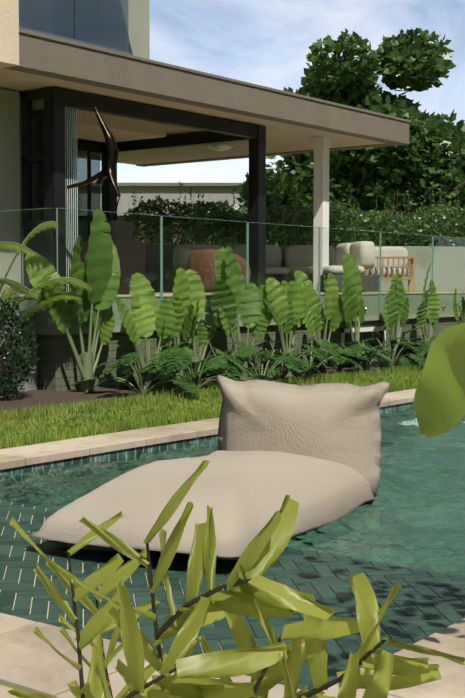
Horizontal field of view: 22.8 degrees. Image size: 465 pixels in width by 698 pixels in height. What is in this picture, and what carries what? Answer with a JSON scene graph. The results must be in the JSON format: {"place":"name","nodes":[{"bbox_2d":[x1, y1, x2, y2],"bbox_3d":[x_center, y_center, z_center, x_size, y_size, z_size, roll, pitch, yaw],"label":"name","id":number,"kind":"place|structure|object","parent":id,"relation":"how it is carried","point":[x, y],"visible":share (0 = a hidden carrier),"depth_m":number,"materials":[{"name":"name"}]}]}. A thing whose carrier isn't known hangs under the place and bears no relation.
{"place":"outdoors","nodes":[
{"label":"outdoors","id":0,"kind":"place"},
{"bbox_2d":[0,0,18,68],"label":"wall","id":1,"kind":"structure","parent":0,"point":[9,33],"depth_m":13.37,"materials":[{"name":"beige paint"}]},
{"bbox_2d":[0,221,91,346],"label":"palm","id":2,"kind":"object","parent":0,"point":[17,288],"depth_m":11.68,"materials":[{"name":"green plant"}]},
{"bbox_2d":[33,133,100,235],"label":"room frames","id":3,"kind":"structure","parent":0,"point":[89,146],"depth_m":20.45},
{"bbox_2d":[32,148,100,257],"bbox_3d":[-2.923,-2.233,20.029,0.010,2.490,1.800,2,4,37],"label":"window","id":4,"kind":"structure","parent":3,"relation":"in","point":[82,171],"depth_m":20.41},
{"bbox_2d":[67,107,120,196],"bbox_3d":[-1.716,-2.489,14.559,0.749,1.159,0.363,2,4,37],"label":"sculpture diver","id":5,"kind":"object","parent":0,"point":[108,167],"visible":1,"depth_m":14.50},
{"bbox_2d":[0,401,209,691],"bbox_3d":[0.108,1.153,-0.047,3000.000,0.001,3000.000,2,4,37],"label":"lawn","id":6,"kind":"structure","parent":0,"point":[31,435],"depth_m":8.87,"materials":[{"name":"green plant"}]},
{"bbox_2d":[0,89,21,293],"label":"house wall","id":7,"kind":"structure","parent":6,"relation":"on","point":[10,181],"depth_m":15.27,"materials":[{"name":"beige paint"}]},
{"bbox_2d":[0,311,37,391],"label":"utility cabinet","id":8,"kind":"object","parent":6,"relation":"on","point":[32,384],"visible":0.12,"depth_m":12.19,"materials":[{"name":"grey"}]},
{"bbox_2d":[0,298,40,400],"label":"shrub","id":9,"kind":"object","parent":6,"relation":"on","point":[15,321],"depth_m":11.32,"materials":[{"name":"green plant"}]},
{"bbox_2d":[117,216,225,243],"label":"neighbour wall","id":10,"kind":"structure","parent":6,"relation":"on","point":[119,218],"depth_m":71.50,"materials":[{"name":"white paint"}]},
{"bbox_2d":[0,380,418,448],"bbox_3d":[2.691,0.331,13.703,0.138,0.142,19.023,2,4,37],"label":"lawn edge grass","id":11,"kind":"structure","parent":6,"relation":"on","point":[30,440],"depth_m":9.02,"materials":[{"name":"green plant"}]},
{"bbox_2d":[0,365,422,448],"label":"lawn grass","id":12,"kind":"structure","parent":6,"relation":"on","point":[40,424],"depth_m":10.29,"materials":[{"name":"green plant"}]},
{"bbox_2d":[0,355,422,419],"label":"soil bed","id":13,"kind":"object","parent":6,"relation":"on","point":[31,398],"visible":0.12,"depth_m":11.93,"materials":[{"name":"brown soil"}]},
{"bbox_2d":[0,363,423,421],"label":"lawn edge grass","id":14,"kind":"structure","parent":13,"relation":"on","point":[150,398],"depth_m":11.33,"materials":[{"name":"green plant"}]},
{"bbox_2d":[25,208,464,391],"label":"strelitzia","id":15,"kind":"object","parent":6,"relation":"on","point":[285,303],"depth_m":13.56,"materials":[{"name":"green plant"}]},
{"bbox_2d":[37,317,461,390],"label":"terrace wall","id":16,"kind":"structure","parent":6,"relation":"on","point":[57,368],"depth_m":13.07,"materials":[{"name":"grey brick"}]},
{"bbox_2d":[0,294,464,334],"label":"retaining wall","id":17,"kind":"structure","parent":16,"relation":"on","point":[48,329],"depth_m":14.12,"materials":[{"name":"grey concrete"}]},
{"bbox_2d":[0,208,464,327],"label":"glass balustrade","id":18,"kind":"object","parent":16,"relation":"on","point":[261,258],"visible":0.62,"depth_m":15.26,"materials":[{"name":"clear glass"}]},
{"bbox_2d":[341,326,385,358],"bbox_3d":[1.955,-0.090,17.184,0.040,0.460,1.250,2,4,37],"label":"window frame","id":19,"kind":"object","parent":16,"relation":"attached to","point":[365,329],"visible":0.46,"depth_m":17.22,"materials":[{"name":"white metal"}]},
{"bbox_2d":[345,331,382,353],"bbox_3d":[1.956,-0.090,17.183,0.008,0.340,1.130,2,4,37],"label":"window glass","id":20,"kind":"object","parent":19,"relation":"in","point":[372,334],"visible":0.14,"depth_m":17.34,"materials":[{"name":"black glass"}]},
{"bbox_2d":[69,328,436,394],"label":"ferns","id":21,"kind":"object","parent":6,"relation":"on","point":[219,361],"depth_m":13.10,"materials":[{"name":"green plant"}]},
{"bbox_2d":[184,28,464,246],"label":"tree","id":22,"kind":"object","parent":6,"relation":"on","point":[425,161],"visible":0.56,"depth_m":52.16,"materials":[{"name":"green plant"}]},
{"bbox_2d":[113,197,119,220],"bbox_3d":[-1.463,-1.756,14.509,0.231,0.313,0.128,2,4,37],"label":"sculpture rod","id":23,"kind":"object","parent":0,"point":[116,209],"visible":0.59,"depth_m":14.52,"materials":[{"name":"black metal"}]},
{"bbox_2d":[32,99,201,141],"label":"room ceiling","id":24,"kind":"structure","parent":0,"point":[121,129],"depth_m":16.99,"materials":[{"name":"brown wood"}]},
{"bbox_2d":[0,501,340,653],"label":"tile grout","id":25,"kind":"object","parent":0,"point":[99,586],"depth_m":4.86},
{"bbox_2d":[101,186,243,215],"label":"wall","id":26,"kind":"structure","parent":0,"point":[210,193],"depth_m":71.21,"materials":[{"name":"beige paint"}]},
{"bbox_2d":[117,183,242,185],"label":"coping","id":27,"kind":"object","parent":26,"relation":"on","point":[177,184],"depth_m":70.88,"materials":[{"name":"beige concrete"}]},
{"bbox_2d":[121,186,242,215],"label":"neighbour seams","id":28,"kind":"object","parent":26,"relation":"attached to","point":[169,196],"visible":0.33,"depth_m":71.17,"materials":[{"name":"grey"}]},
{"bbox_2d":[123,221,242,244],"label":"neighbour windows","id":29,"kind":"structure","parent":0,"point":[152,235],"depth_m":71.44,"materials":[{"name":"black glass"}]},
{"bbox_2d":[0,402,412,558],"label":"pool shell","id":30,"kind":"object","parent":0,"point":[112,456],"depth_m":8.38},
{"bbox_2d":[0,499,464,689],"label":"pool floor tiles","id":31,"kind":"object","parent":30,"relation":"attached to","point":[423,604],"visible":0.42,"depth_m":4.67,"materials":[{"name":"teal tile"}]},
{"bbox_2d":[27,450,380,559],"bbox_3d":[-0.050,0.770,5.952,1.436,0.448,2.130,2,4,37],"label":"floating lounger","id":32,"kind":"object","parent":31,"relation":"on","point":[242,494],"visible":0.88,"depth_m":5.43,"materials":[{"name":"beige fabric"}]},
{"bbox_2d":[215,375,389,504],"bbox_3d":[0.388,0.573,6.745,1.103,0.812,0.392,2,4,37],"label":"pillow","id":33,"kind":"object","parent":32,"relation":"attached to","point":[338,422],"visible":0.65,"depth_m":6.60,"materials":[{"name":"beige fabric"}]},
{"bbox_2d":[0,403,464,576],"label":"pool water","id":34,"kind":"structure","parent":0,"point":[413,517],"depth_m":6.82,"materials":[{"name":"teal liquid"}]},
{"bbox_2d":[0,389,464,697],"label":"pool paving","id":35,"kind":"structure","parent":0,"point":[30,661],"depth_m":3.64,"materials":[{"name":"beige stone"}]},
{"bbox_2d":[1,291,464,297],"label":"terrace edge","id":36,"kind":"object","parent":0,"point":[157,294],"depth_m":17.23,"materials":[{"name":"grey stone"}]},
{"bbox_2d":[20,94,22,283],"bbox_3d":[-3.905,-2.133,16.370,2.850,2.690,0.200,2,4,37],"label":"window frame","id":37,"kind":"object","parent":36,"relation":"on","point":[21,192],"depth_m":15.42,"materials":[{"name":"black metal"}]},
{"bbox_2d":[32,109,76,291],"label":"stacked glass doors","id":38,"kind":"structure","parent":36,"relation":"on","point":[36,145],"depth_m":15.49,"materials":[{"name":"glass"}]},
{"bbox_2d":[65,105,76,112],"bbox_3d":[-2.167,-3.186,15.281,0.060,0.070,0.230,2,4,37],"label":"stacked door hardware","id":39,"kind":"object","parent":38,"relation":"attached to","point":[67,108],"visible":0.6,"depth_m":15.27,"materials":[{"name":"black metal"}]},
{"bbox_2d":[65,107,77,291],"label":"stacked glass door edges","id":40,"kind":"object","parent":38,"relation":"attached to","point":[71,183],"visible":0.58,"depth_m":15.31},
{"bbox_2d":[81,221,144,294],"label":"sculpture plinth","id":41,"kind":"structure","parent":36,"relation":"on","point":[124,278],"depth_m":14.51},
{"bbox_2d":[19,87,265,293],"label":"room frames","id":42,"kind":"structure","parent":36,"relation":"on","point":[56,100],"depth_m":15.90,"materials":[{"name":"black metal"}]},
{"bbox_2d":[28,99,43,219],"bbox_3d":[-2.579,-2.521,15.298,0.370,1.600,0.010,2,4,37],"label":"window glass","id":43,"kind":"object","parent":42,"relation":"on","point":[36,152],"visible":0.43,"depth_m":15.33,"materials":[{"name":"clear glass"}]},
{"bbox_2d":[0,68,384,164],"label":"ceiling","id":44,"kind":"structure","parent":42,"relation":"on","point":[282,137],"depth_m":19.54,"materials":[{"name":"beige paint"}]},
{"bbox_2d":[19,0,128,50],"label":"balcony glass","id":45,"kind":"object","parent":44,"relation":"on","point":[54,3],"visible":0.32,"depth_m":14.74,"materials":[{"name":"glass"}]},
{"bbox_2d":[19,26,130,54],"bbox_3d":[-1.967,-3.828,14.339,0.040,0.045,2.030,2,4,37],"label":"balcony channel","id":46,"kind":"object","parent":44,"relation":"on","point":[69,39],"visible":0.36,"depth_m":14.30,"materials":[{"name":"silver metal"}]},
{"bbox_2d":[19,0,149,58],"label":"wall","id":47,"kind":"structure","parent":44,"relation":"on","point":[139,31],"depth_m":18.60,"materials":[{"name":"beige paint"}]},
{"bbox_2d":[4,29,410,166],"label":"roof fascia","id":48,"kind":"structure","parent":44,"relation":"attached to","point":[54,57],"depth_m":16.25,"materials":[{"name":"beige paint"}]},
{"bbox_2d":[207,144,232,147],"bbox_3d":[-0.228,-3.746,21.283,0.470,0.045,0.470,2,4,37],"label":"ceiling light","id":49,"kind":"object","parent":44,"relation":"attached to","point":[214,145],"visible":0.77,"depth_m":21.11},
{"bbox_2d":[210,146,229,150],"bbox_3d":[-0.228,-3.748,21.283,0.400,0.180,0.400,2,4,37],"label":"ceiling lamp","id":50,"kind":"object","parent":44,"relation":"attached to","point":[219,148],"visible":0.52,"depth_m":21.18,"materials":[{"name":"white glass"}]},
{"bbox_2d":[187,249,250,289],"bbox_3d":[-0.221,-1.152,16.829,0.940,0.580,0.870,2,4,37],"label":"hide tub chair","id":51,"kind":"object","parent":36,"relation":"on","point":[200,270],"depth_m":16.46,"materials":[{"name":"brown leather"}]},
{"bbox_2d":[7,208,457,314],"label":"glass balustrade edges","id":52,"kind":"object","parent":36,"relation":"on","point":[161,254],"visible":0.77,"depth_m":14.69,"materials":[{"name":"green glass"}]},
{"bbox_2d":[167,275,378,290],"bbox_3d":[0.979,-1.214,21.275,4.090,0.280,3.118,2,4,37],"label":"sofa base","id":53,"kind":"object","parent":36,"relation":"on","point":[285,278],"depth_m":19.95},
{"bbox_2d":[173,241,374,275],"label":"sofa cushions","id":54,"kind":"object","parent":36,"relation":"on","point":[295,261],"depth_m":21.38,"materials":[{"name":"grey fabric"}]},
{"bbox_2d":[145,244,464,291],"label":"planter wall","id":55,"kind":"structure","parent":36,"relation":"on","point":[149,256],"depth_m":22.98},
{"bbox_2d":[121,195,464,246],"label":"hedge leaves","id":56,"kind":"object","parent":55,"relation":"on","point":[363,220],"visible":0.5,"depth_m":22.82,"materials":[{"name":"green plant"}]},
{"bbox_2d":[135,183,458,219],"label":"hedge sprigs","id":57,"kind":"object","parent":56,"relation":"on","point":[313,199],"visible":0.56,"depth_m":22.99,"materials":[{"name":"green plant"}]},
{"bbox_2d":[131,182,459,213],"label":"hedge sprig leaves","id":58,"kind":"object","parent":57,"relation":"attached to","point":[293,188],"visible":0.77,"depth_m":23.00,"materials":[{"name":"green plant"}]},
{"bbox_2d":[311,136,331,291],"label":"column","id":59,"kind":"structure","parent":36,"relation":"on","point":[321,145],"depth_m":20.15,"materials":[{"name":"white paint"}]},
{"bbox_2d":[362,256,415,291],"bbox_3d":[2.867,-1.367,21.143,1.222,0.640,1.210,2,4,37],"label":"armchair frame","id":60,"kind":"object","parent":36,"relation":"on","point":[410,275],"depth_m":20.72,"materials":[{"name":"brown wood"}]},
{"bbox_2d":[368,247,410,277],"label":"lounge chair cushions","id":61,"kind":"object","parent":60,"relation":"on","point":[391,260],"depth_m":21.28,"materials":[{"name":"beige fabric"}]},
{"bbox_2d":[8,460,464,697],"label":"plant","id":62,"kind":"object","parent":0,"point":[261,598],"depth_m":1.10,"materials":[{"name":"green plant"}]},
{"bbox_2d":[100,0,464,244],"label":"sky","id":63,"kind":"structure","parent":0,"point":[266,43],"materials":[{"name":"blue"}]},
{"bbox_2d":[413,181,464,437],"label":"plant","id":64,"kind":"object","parent":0,"point":[439,402],"depth_m":0.96,"materials":[{"name":"green plant"}]}
]}

